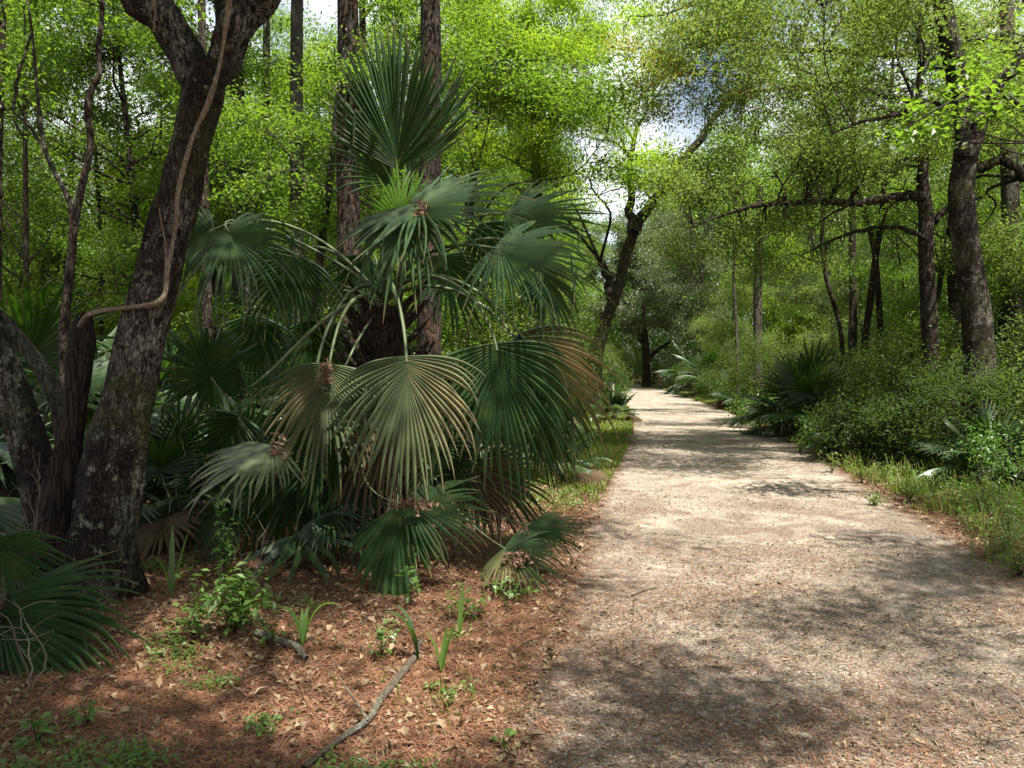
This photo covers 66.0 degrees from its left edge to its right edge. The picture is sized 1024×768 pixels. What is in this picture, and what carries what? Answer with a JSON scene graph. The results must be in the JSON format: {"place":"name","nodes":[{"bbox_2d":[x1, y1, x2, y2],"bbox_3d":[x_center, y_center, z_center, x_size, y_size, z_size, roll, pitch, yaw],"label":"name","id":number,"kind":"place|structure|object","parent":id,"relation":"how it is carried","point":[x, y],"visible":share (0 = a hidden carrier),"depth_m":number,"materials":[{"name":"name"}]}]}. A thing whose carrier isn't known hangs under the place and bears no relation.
{"place":"outdoors","nodes":[
{"label":"outdoors","id":0,"kind":"place"},
{"bbox_2d":[0,375,1023,767],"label":"ground","id":1,"kind":"structure","parent":0,"point":[938,515],"depth_m":4.53,"materials":[{"name":"soil"}]},
{"bbox_2d":[0,0,5,488],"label":"slender tree","id":2,"kind":"object","parent":1,"relation":"on","point":[3,26],"visible":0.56,"depth_m":8.99,"materials":[{"name":"brown plant"}]},
{"bbox_2d":[0,1,65,440],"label":"leaning tree","id":3,"kind":"object","parent":1,"relation":"on","point":[46,376],"visible":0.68,"depth_m":6.07,"materials":[{"name":"brown plant"}]},
{"bbox_2d":[9,711,60,751],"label":"leafy seedling","id":4,"kind":"object","parent":1,"relation":"on","point":[22,741],"visible":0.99,"depth_m":3.18,"materials":[{"name":"green plant"}]},
{"bbox_2d":[9,309,96,592],"bbox_3d":[-3.162,0.498,5.425,0.596,2.026,0.626,0,1,0],"label":"rotten snag","id":5,"kind":"object","parent":1,"relation":"on","point":[57,491],"visible":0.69,"depth_m":5.38,"materials":[{"name":"brown wood"}]},
{"bbox_2d":[0,0,113,538],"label":"leaning tree","id":6,"kind":"object","parent":1,"relation":"on","point":[25,432],"visible":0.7,"depth_m":5.62,"materials":[{"name":"brown plant"}]},
{"bbox_2d":[2,0,112,310],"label":"woodland tree","id":7,"kind":"object","parent":1,"relation":"on","point":[5,248],"visible":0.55,"depth_m":14.81,"materials":[{"name":"green plant"}]},
{"bbox_2d":[2,52,112,304],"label":"woodland tree","id":8,"kind":"object","parent":1,"relation":"on","point":[8,243],"visible":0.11,"depth_m":25.70,"materials":[{"name":"green plant"}]},
{"bbox_2d":[10,0,128,341],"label":"crooked sapling","id":9,"kind":"object","parent":1,"relation":"on","point":[53,170],"visible":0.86,"depth_m":7.79,"materials":[{"name":"brown plant"}]},
{"bbox_2d":[0,529,154,678],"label":"palmetto","id":10,"kind":"object","parent":1,"relation":"on","point":[70,622],"visible":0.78,"depth_m":4.10,"materials":[{"name":"plant"}]},
{"bbox_2d":[2,22,158,342],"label":"woodland tree","id":11,"kind":"object","parent":1,"relation":"on","point":[88,181],"visible":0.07,"depth_m":21.08,"materials":[{"name":"green plant"}]},
{"bbox_2d":[2,0,181,284],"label":"woodland tree","id":12,"kind":"object","parent":1,"relation":"on","point":[71,194],"visible":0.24,"depth_m":16.24,"materials":[{"name":"green plant"}]},
{"bbox_2d":[2,0,199,414],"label":"woodland tree","id":13,"kind":"object","parent":1,"relation":"on","point":[25,168],"visible":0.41,"depth_m":12.91,"materials":[{"name":"green plant"}]},
{"bbox_2d":[0,331,204,556],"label":"fan palm","id":14,"kind":"object","parent":1,"relation":"on","point":[10,515],"visible":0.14,"depth_m":7.92,"materials":[{"name":"plant"}]},
{"bbox_2d":[0,268,208,496],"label":"fan palm","id":15,"kind":"object","parent":1,"relation":"on","point":[44,340],"visible":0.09,"depth_m":8.72,"materials":[{"name":"plant"}]},
{"bbox_2d":[2,0,212,322],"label":"woodland tree","id":16,"kind":"object","parent":1,"relation":"on","point":[129,181],"visible":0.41,"depth_m":15.95,"materials":[{"name":"green plant"}]},
{"bbox_2d":[21,63,200,387],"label":"woodland tree","id":17,"kind":"object","parent":1,"relation":"on","point":[127,208],"visible":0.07,"depth_m":20.31,"materials":[{"name":"green plant"}]},
{"bbox_2d":[0,340,227,516],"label":"palmetto","id":18,"kind":"object","parent":1,"relation":"on","point":[156,490],"visible":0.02,"depth_m":8.21,"materials":[{"name":"plant"}]},
{"bbox_2d":[58,0,215,385],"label":"crooked sapling","id":19,"kind":"object","parent":1,"relation":"on","point":[65,311],"visible":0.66,"depth_m":7.38,"materials":[{"name":"brown plant"}]},
{"bbox_2d":[79,122,228,353],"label":"woodland tree","id":20,"kind":"object","parent":1,"relation":"on","point":[189,283],"visible":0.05,"depth_m":24.87,"materials":[{"name":"green plant"}]},
{"bbox_2d":[43,309,290,422],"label":"fan palm","id":21,"kind":"object","parent":1,"relation":"on","point":[171,347],"visible":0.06,"depth_m":12.32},
{"bbox_2d":[60,0,280,607],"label":"forked tree","id":22,"kind":"object","parent":1,"relation":"on","point":[110,483],"visible":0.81,"depth_m":5.18,"materials":[{"name":"brown plant"}]},
{"bbox_2d":[77,0,231,327],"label":"climbing vine","id":23,"kind":"object","parent":22,"relation":"attached to","point":[87,316],"visible":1,"depth_m":5.10,"materials":[{"name":"brown plant"}]},
{"bbox_2d":[152,524,189,595],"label":"palm seedling","id":24,"kind":"object","parent":1,"relation":"on","point":[172,581],"visible":0.98,"depth_m":5.18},
{"bbox_2d":[11,0,336,280],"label":"woodland tree","id":25,"kind":"object","parent":1,"relation":"on","point":[111,122],"visible":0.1,"depth_m":18.06,"materials":[{"name":"green plant"}]},
{"bbox_2d":[173,594,222,638],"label":"leafy seedling","id":26,"kind":"object","parent":1,"relation":"on","point":[198,624],"visible":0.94,"depth_m":4.33,"materials":[{"name":"green plant"}]},
{"bbox_2d":[136,382,262,558],"bbox_3d":[-3.084,0.829,7.457,2.173,1.777,2.277,0,1,-23],"label":"palmetto","id":27,"kind":"object","parent":1,"relation":"on","point":[170,448],"visible":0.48,"depth_m":6.95,"materials":[{"name":"plant"}]},
{"bbox_2d":[197,0,212,409],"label":"slender tree","id":28,"kind":"object","parent":1,"relation":"on","point":[206,301],"visible":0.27,"depth_m":10.95,"materials":[{"name":"brown plant"}]},
{"bbox_2d":[195,0,224,342],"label":"slender tree","id":29,"kind":"object","parent":1,"relation":"on","point":[219,5],"visible":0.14,"depth_m":17.90,"materials":[{"name":"brown plant"}]},
{"bbox_2d":[138,383,305,528],"bbox_3d":[-2.961,0.781,8.074,2.440,1.904,2.328,-1,1,-25],"label":"palmetto","id":30,"kind":"object","parent":1,"relation":"on","point":[224,402],"visible":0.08,"depth_m":7.56,"materials":[{"name":"plant"}]},
{"bbox_2d":[206,486,238,599],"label":"leafy seedling","id":31,"kind":"object","parent":1,"relation":"on","point":[222,545],"visible":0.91,"depth_m":4.82,"materials":[{"name":"green plant"}]},
{"bbox_2d":[224,0,241,406],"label":"slender tree","id":32,"kind":"object","parent":1,"relation":"on","point":[233,285],"visible":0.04,"depth_m":15.10,"materials":[{"name":"brown plant"}]},
{"bbox_2d":[80,2,403,433],"bbox_3d":[-4.773,-2.539,14.317,4.670,8.114,6.013,0,1,-19],"label":"woodland tree","id":33,"kind":"object","parent":1,"relation":"on","point":[216,211],"visible":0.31,"depth_m":13.35,"materials":[{"name":"green plant"}]},
{"bbox_2d":[230,64,259,406],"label":"slender tree","id":34,"kind":"object","parent":1,"relation":"on","point":[240,174],"visible":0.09,"depth_m":14.39,"materials":[{"name":"brown plant"}]},
{"bbox_2d":[176,314,352,457],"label":"fan palm","id":35,"kind":"object","parent":1,"relation":"on","point":[275,389],"visible":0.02,"depth_m":10.52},
{"bbox_2d":[262,4,284,319],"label":"slender tree","id":36,"kind":"object","parent":1,"relation":"on","point":[266,27],"visible":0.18,"depth_m":18.93,"materials":[{"name":"brown plant"}]},
{"bbox_2d":[290,0,303,359],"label":"slender tree","id":37,"kind":"object","parent":1,"relation":"on","point":[296,43],"visible":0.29,"depth_m":14.40,"materials":[{"name":"brown plant"}]},
{"bbox_2d":[226,33,409,351],"bbox_3d":[-5.561,-4.506,24.203,5.795,11.695,6.103,-1,1,-34],"label":"woodland tree","id":38,"kind":"object","parent":1,"relation":"on","point":[282,82],"visible":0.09,"depth_m":22.69,"materials":[{"name":"green plant"}]},
{"bbox_2d":[310,84,336,319],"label":"slender tree","id":39,"kind":"object","parent":1,"relation":"on","point":[319,258],"visible":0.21,"depth_m":12.95,"materials":[{"name":"brown plant"}]},
{"bbox_2d":[196,46,456,352],"bbox_3d":[-4.463,-3.437,19.114,5.472,9.748,6.807,0,1,16],"label":"woodland tree","id":40,"kind":"object","parent":1,"relation":"on","point":[317,98],"visible":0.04,"depth_m":19.02,"materials":[{"name":"green plant"}]},
{"bbox_2d":[336,0,360,376],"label":"pine tree","id":41,"kind":"object","parent":1,"relation":"on","point":[348,209],"visible":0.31,"depth_m":11.35,"materials":[{"name":"brown plant"}]},
{"bbox_2d":[248,0,456,333],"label":"woodland tree","id":42,"kind":"object","parent":1,"relation":"on","point":[307,31],"visible":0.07,"depth_m":25.69,"materials":[{"name":"green plant"}]},
{"bbox_2d":[148,0,578,378],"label":"woodland tree","id":43,"kind":"object","parent":1,"relation":"on","point":[272,137],"visible":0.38,"depth_m":11.58,"materials":[{"name":"green plant"}]},
{"bbox_2d":[132,18,620,600],"bbox_3d":[-1.218,-0.618,6.320,4.294,4.894,2.577,0,1,0],"label":"cabbage palm","id":44,"kind":"object","parent":1,"relation":"on","point":[364,442],"visible":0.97,"depth_m":6.32,"materials":[{"name":"plant"}]},
{"bbox_2d":[313,0,530,302],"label":"woodland tree","id":45,"kind":"object","parent":1,"relation":"on","point":[417,36],"visible":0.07,"depth_m":32.42,"materials":[{"name":"green plant"}]},
{"bbox_2d":[410,0,440,482],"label":"pine tree","id":46,"kind":"object","parent":1,"relation":"on","point":[430,21],"visible":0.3,"depth_m":10.87,"materials":[{"name":"brown plant"}]},
{"bbox_2d":[264,0,660,374],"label":"woodland tree","id":47,"kind":"object","parent":1,"relation":"on","point":[539,84],"visible":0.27,"depth_m":16.15,"materials":[{"name":"green plant"}]},
{"bbox_2d":[406,155,567,350],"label":"woodland tree","id":48,"kind":"object","parent":1,"relation":"on","point":[494,204],"visible":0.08,"depth_m":22.86,"materials":[{"name":"green plant"}]},
{"bbox_2d":[410,100,570,336],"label":"woodland tree","id":49,"kind":"object","parent":1,"relation":"on","point":[507,189],"visible":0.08,"depth_m":31.23,"materials":[{"name":"green plant"}]},
{"bbox_2d":[0,457,1023,767],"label":"pine straw","id":50,"kind":"object","parent":1,"relation":"on","point":[228,727],"visible":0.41,"depth_m":3.80,"materials":[{"name":"plant"}]},
{"bbox_2d":[0,588,56,689],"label":"bare shrub","id":51,"kind":"object","parent":50,"relation":"on","point":[24,662],"visible":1,"depth_m":3.65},
{"bbox_2d":[175,551,267,636],"bbox_3d":[-1.570,1.166,4.414,0.490,0.474,0.407,-1,2,-44],"label":"leafy seedling","id":52,"kind":"object","parent":50,"relation":"on","point":[239,611],"visible":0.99,"depth_m":4.38,"materials":[{"name":"green plant"}]},
{"bbox_2d":[301,638,422,767],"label":"fallen branch","id":53,"kind":"object","parent":50,"relation":"on","point":[390,687],"visible":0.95,"depth_m":3.58,"materials":[{"name":"grey wood"}]},
{"bbox_2d":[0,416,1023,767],"bbox_3d":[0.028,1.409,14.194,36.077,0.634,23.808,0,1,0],"label":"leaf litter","id":54,"kind":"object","parent":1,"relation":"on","point":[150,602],"visible":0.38,"depth_m":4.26,"materials":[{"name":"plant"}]},
{"bbox_2d":[0,405,1023,767],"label":"ground cover","id":55,"kind":"object","parent":1,"relation":"on","point":[116,757],"visible":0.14,"depth_m":3.86,"materials":[{"name":"green plant"}]},
{"bbox_2d":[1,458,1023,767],"bbox_3d":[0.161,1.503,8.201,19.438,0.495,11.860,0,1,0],"label":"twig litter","id":56,"kind":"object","parent":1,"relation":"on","point":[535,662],"visible":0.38,"depth_m":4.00,"materials":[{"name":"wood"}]},
{"bbox_2d":[2,477,1023,767],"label":"whole leaves","id":57,"kind":"object","parent":1,"relation":"on","point":[440,721],"visible":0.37,"depth_m":3.81,"materials":[{"name":"brown plant"}]},
{"bbox_2d":[3,100,1023,384],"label":"distant woods","id":58,"kind":"object","parent":1,"relation":"on","point":[657,338],"visible":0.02,"depth_m":68.60,"materials":[{"name":"green plant"}]},
{"bbox_2d":[399,0,671,364],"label":"willow oak","id":59,"kind":"object","parent":1,"relation":"on","point":[537,129],"visible":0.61,"depth_m":17.36,"materials":[{"name":"green plant"}]},
{"bbox_2d":[449,279,622,434],"bbox_3d":[0.403,-0.536,16.992,3.600,4.056,3.819,-1,1,-35],"label":"shrub","id":60,"kind":"object","parent":1,"relation":"on","point":[577,323],"visible":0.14,"depth_m":16.56,"materials":[{"name":"green plant"}]},
{"bbox_2d":[522,419,612,488],"bbox_3d":[0.670,0.949,11.066,1.626,1.270,1.552,1,1,27],"label":"palmetto","id":61,"kind":"object","parent":1,"relation":"on","point":[588,474],"visible":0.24,"depth_m":10.74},
{"bbox_2d":[514,189,626,351],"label":"woodland tree","id":62,"kind":"object","parent":1,"relation":"on","point":[582,264],"visible":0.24,"depth_m":47.58,"materials":[{"name":"green plant"}]},
{"bbox_2d":[441,0,756,412],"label":"twisted tree","id":63,"kind":"object","parent":1,"relation":"on","point":[613,287],"visible":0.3,"depth_m":26.45,"materials":[{"name":"green plant"}]},
{"bbox_2d":[583,382,642,421],"bbox_3d":[2.999,0.652,23.721,1.952,1.523,1.862,0,1,-2],"label":"palmetto","id":64,"kind":"object","parent":1,"relation":"on","point":[613,399],"visible":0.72,"depth_m":23.47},
{"bbox_2d":[570,171,752,386],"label":"live oak","id":65,"kind":"object","parent":1,"relation":"on","point":[628,319],"visible":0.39,"depth_m":65.65,"materials":[{"name":"green plant"}]},
{"bbox_2d":[628,180,743,369],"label":"woodland tree","id":66,"kind":"object","parent":1,"relation":"on","point":[684,330],"visible":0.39,"depth_m":57.36,"materials":[{"name":"green plant"}]},
{"bbox_2d":[672,343,747,397],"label":"fan palm","id":67,"kind":"object","parent":1,"relation":"on","point":[688,374],"visible":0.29,"depth_m":42.56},
{"bbox_2d":[683,262,783,370],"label":"woodland tree","id":68,"kind":"object","parent":1,"relation":"on","point":[724,325],"visible":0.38,"depth_m":44.72,"materials":[{"name":"green plant"}]},
{"bbox_2d":[696,118,775,415],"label":"slender tree","id":69,"kind":"object","parent":1,"relation":"on","point":[735,307],"visible":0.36,"depth_m":25.97,"materials":[{"name":"green plant"}]},
{"bbox_2d":[601,4,885,392],"bbox_3d":[5.007,-3.749,16.141,6.736,10.256,2.996,0,1,0],"label":"turning tree","id":70,"kind":"object","parent":1,"relation":"on","point":[878,294],"visible":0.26,"depth_m":16.73,"materials":[{"name":"green plant"}]},
{"bbox_2d":[703,327,783,394],"bbox_3d":[10.039,-0.652,33.697,3.609,3.598,3.401,0,1,-1],"label":"shrub","id":71,"kind":"object","parent":1,"relation":"on","point":[718,363],"visible":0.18,"depth_m":33.60,"materials":[{"name":"green plant"}]},
{"bbox_2d":[714,404,803,436],"bbox_3d":[6.700,1.355,19.219,3.071,1.832,2.913,0,1,0],"label":"palmetto","id":72,"kind":"object","parent":1,"relation":"on","point":[756,430],"visible":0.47,"depth_m":18.77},
{"bbox_2d":[705,167,820,403],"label":"slender tree","id":73,"kind":"object","parent":1,"relation":"on","point":[757,307],"visible":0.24,"depth_m":26.87,"materials":[{"name":"green plant"}]},
{"bbox_2d":[716,320,831,410],"bbox_3d":[7.724,-0.295,23.345,3.368,3.236,3.175,0,1,22],"label":"shrub","id":74,"kind":"object","parent":1,"relation":"on","point":[752,361],"visible":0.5,"depth_m":23.24,"materials":[{"name":"green plant"}]},
{"bbox_2d":[730,131,845,361],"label":"woodland tree","id":75,"kind":"object","parent":1,"relation":"on","point":[791,330],"visible":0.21,"depth_m":54.80,"materials":[{"name":"green plant"}]},
{"bbox_2d":[709,24,881,406],"bbox_3d":[7.310,-3.591,19.425,4.392,9.754,3.773,0,1,0],"label":"slender tree","id":76,"kind":"object","parent":1,"relation":"on","point":[837,316],"visible":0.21,"depth_m":18.98,"materials":[{"name":"green plant"}]},
{"bbox_2d":[727,334,869,443],"bbox_3d":[6.940,0.316,17.976,3.569,2.920,3.740,0,1,0],"label":"palmetto","id":77,"kind":"object","parent":1,"relation":"on","point":[790,388],"visible":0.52,"depth_m":17.81,"materials":[{"name":"plant"}]},
{"bbox_2d":[586,0,1023,410],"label":"live oak","id":78,"kind":"object","parent":1,"relation":"on","point":[746,98],"visible":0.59,"depth_m":15.15,"materials":[{"name":"green plant"}]},
{"bbox_2d":[739,95,879,348],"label":"woodland tree","id":79,"kind":"object","parent":1,"relation":"on","point":[803,317],"visible":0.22,"depth_m":37.63,"materials":[{"name":"green plant"}]},
{"bbox_2d":[631,57,1014,458],"bbox_3d":[5.412,-2.243,14.474,6.758,7.357,5.079,0,1,0],"label":"live oak","id":80,"kind":"object","parent":1,"relation":"on","point":[788,210],"visible":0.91,"depth_m":14.38,"materials":[{"name":"green plant"}]},
{"bbox_2d":[635,0,1023,474],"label":"oak","id":81,"kind":"object","parent":1,"relation":"on","point":[970,272],"visible":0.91,"depth_m":12.32,"materials":[{"name":"green plant"}]},
{"bbox_2d":[789,293,895,369],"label":"woodland tree","id":82,"kind":"object","parent":1,"relation":"on","point":[831,323],"visible":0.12,"depth_m":26.36,"materials":[{"name":"green plant"}]},
{"bbox_2d":[804,397,886,461],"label":"shrub","id":83,"kind":"object","parent":1,"relation":"on","point":[862,453],"visible":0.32,"depth_m":13.53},
{"bbox_2d":[800,387,911,465],"bbox_3d":[5.920,0.801,13.442,2.014,1.476,1.840,-1,2,-40],"label":"shrub","id":84,"kind":"object","parent":1,"relation":"on","point":[827,429],"visible":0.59,"depth_m":13.38,"materials":[{"name":"green plant"}]},
{"bbox_2d":[771,49,947,406],"bbox_3d":[8.801,-3.584,20.297,4.790,9.728,4.915,0,1,0],"label":"slender tree","id":85,"kind":"object","parent":1,"relation":"on","point":[852,336],"visible":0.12,"depth_m":19.92,"materials":[{"name":"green plant"}]},
{"bbox_2d":[805,331,920,444],"bbox_3d":[7.756,0.117,16.781,2.695,2.624,2.540,1,1,33],"label":"shrub","id":86,"kind":"object","parent":1,"relation":"on","point":[841,384],"visible":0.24,"depth_m":16.66,"materials":[{"name":"green plant"}]},
{"bbox_2d":[789,244,946,394],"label":"woodland tree","id":87,"kind":"object","parent":1,"relation":"on","point":[844,299],"visible":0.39,"depth_m":21.68,"materials":[{"name":"green plant"}]},
{"bbox_2d":[751,58,1023,357],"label":"woodland tree","id":88,"kind":"object","parent":1,"relation":"on","point":[827,304],"visible":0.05,"depth_m":29.31,"materials":[{"name":"green plant"}]},
{"bbox_2d":[780,7,1023,402],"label":"woodland tree","id":89,"kind":"object","parent":1,"relation":"on","point":[906,307],"visible":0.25,"depth_m":16.21,"materials":[{"name":"green plant"}]},
{"bbox_2d":[844,381,971,473],"bbox_3d":[6.368,0.760,12.721,1.840,1.631,2.014,0,1,19],"label":"shrub","id":90,"kind":"object","parent":1,"relation":"on","point":[875,424],"visible":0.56,"depth_m":12.57,"materials":[{"name":"green plant"}]},
{"bbox_2d":[793,27,1023,413],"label":"slender tree","id":91,"kind":"object","parent":1,"relation":"on","point":[870,301],"visible":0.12,"depth_m":16.94,"materials":[{"name":"green plant"}]},
{"bbox_2d":[831,303,1018,440],"bbox_3d":[8.049,-0.032,15.173,3.368,3.176,3.175,1,1,32],"label":"shrub","id":92,"kind":"object","parent":1,"relation":"on","point":[861,358],"visible":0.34,"depth_m":15.06,"materials":[{"name":"green plant"}]},
{"bbox_2d":[832,172,1023,391],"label":"woodland tree","id":93,"kind":"object","parent":1,"relation":"on","point":[899,261],"visible":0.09,"depth_m":25.42,"materials":[{"name":"green plant"}]},
{"bbox_2d":[864,135,1023,351],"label":"woodland tree","id":94,"kind":"object","parent":1,"relation":"on","point":[902,249],"visible":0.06,"depth_m":24.84,"materials":[{"name":"green plant"}]},
{"bbox_2d":[866,34,1023,164],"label":"maple sapling","id":95,"kind":"object","parent":1,"relation":"on","point":[979,93],"visible":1,"depth_m":8.58,"materials":[{"name":"green plant"}]},
{"bbox_2d":[869,346,1023,474],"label":"shrub","id":96,"kind":"object","parent":1,"relation":"on","point":[950,391],"visible":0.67,"depth_m":11.81,"materials":[{"name":"green plant"}]},
{"bbox_2d":[889,12,1023,367],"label":"slender tree","id":97,"kind":"object","parent":1,"relation":"on","point":[952,291],"visible":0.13,"depth_m":15.89,"materials":[{"name":"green plant"}]},
{"bbox_2d":[892,0,1023,369],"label":"woodland tree","id":98,"kind":"object","parent":1,"relation":"on","point":[984,182],"visible":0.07,"depth_m":18.61,"materials":[{"name":"green plant"}]},
{"bbox_2d":[904,336,1023,434],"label":"shrub","id":99,"kind":"object","parent":1,"relation":"on","point":[997,367],"visible":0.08,"depth_m":13.81,"materials":[{"name":"green plant"}]},
{"bbox_2d":[909,396,1023,485],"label":"palmetto","id":100,"kind":"object","parent":1,"relation":"on","point":[983,417],"visible":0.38,"depth_m":10.94,"materials":[{"name":"plant"}]},
{"bbox_2d":[934,215,1023,362],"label":"woodland tree","id":101,"kind":"object","parent":1,"relation":"on","point":[999,289],"visible":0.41,"depth_m":16.40,"materials":[{"name":"green plant"}]},
{"bbox_2d":[947,414,1023,488],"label":"shrub","id":102,"kind":"object","parent":1,"relation":"on","point":[985,443],"visible":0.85,"depth_m":10.39,"materials":[{"name":"green plant"}]},
{"bbox_2d":[972,339,1023,456],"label":"shrub","id":103,"kind":"object","parent":1,"relation":"on","point":[1020,401],"visible":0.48,"depth_m":11.73,"materials":[{"name":"green plant"}]},
{"bbox_2d":[0,387,1023,767],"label":"grass","id":104,"kind":"structure","parent":0,"point":[622,423],"depth_m":10.06,"materials":[{"name":"green plant"}]},
{"bbox_2d":[3,0,1023,372],"label":"sky","id":105,"kind":"structure","parent":0,"point":[318,5],"materials":[{"name":"white"}]},
{"bbox_2d":[470,384,1023,767],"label":"path","id":106,"kind":"structure","parent":0,"point":[649,403],"depth_m":5.18,"materials":[{"name":"gravel"}]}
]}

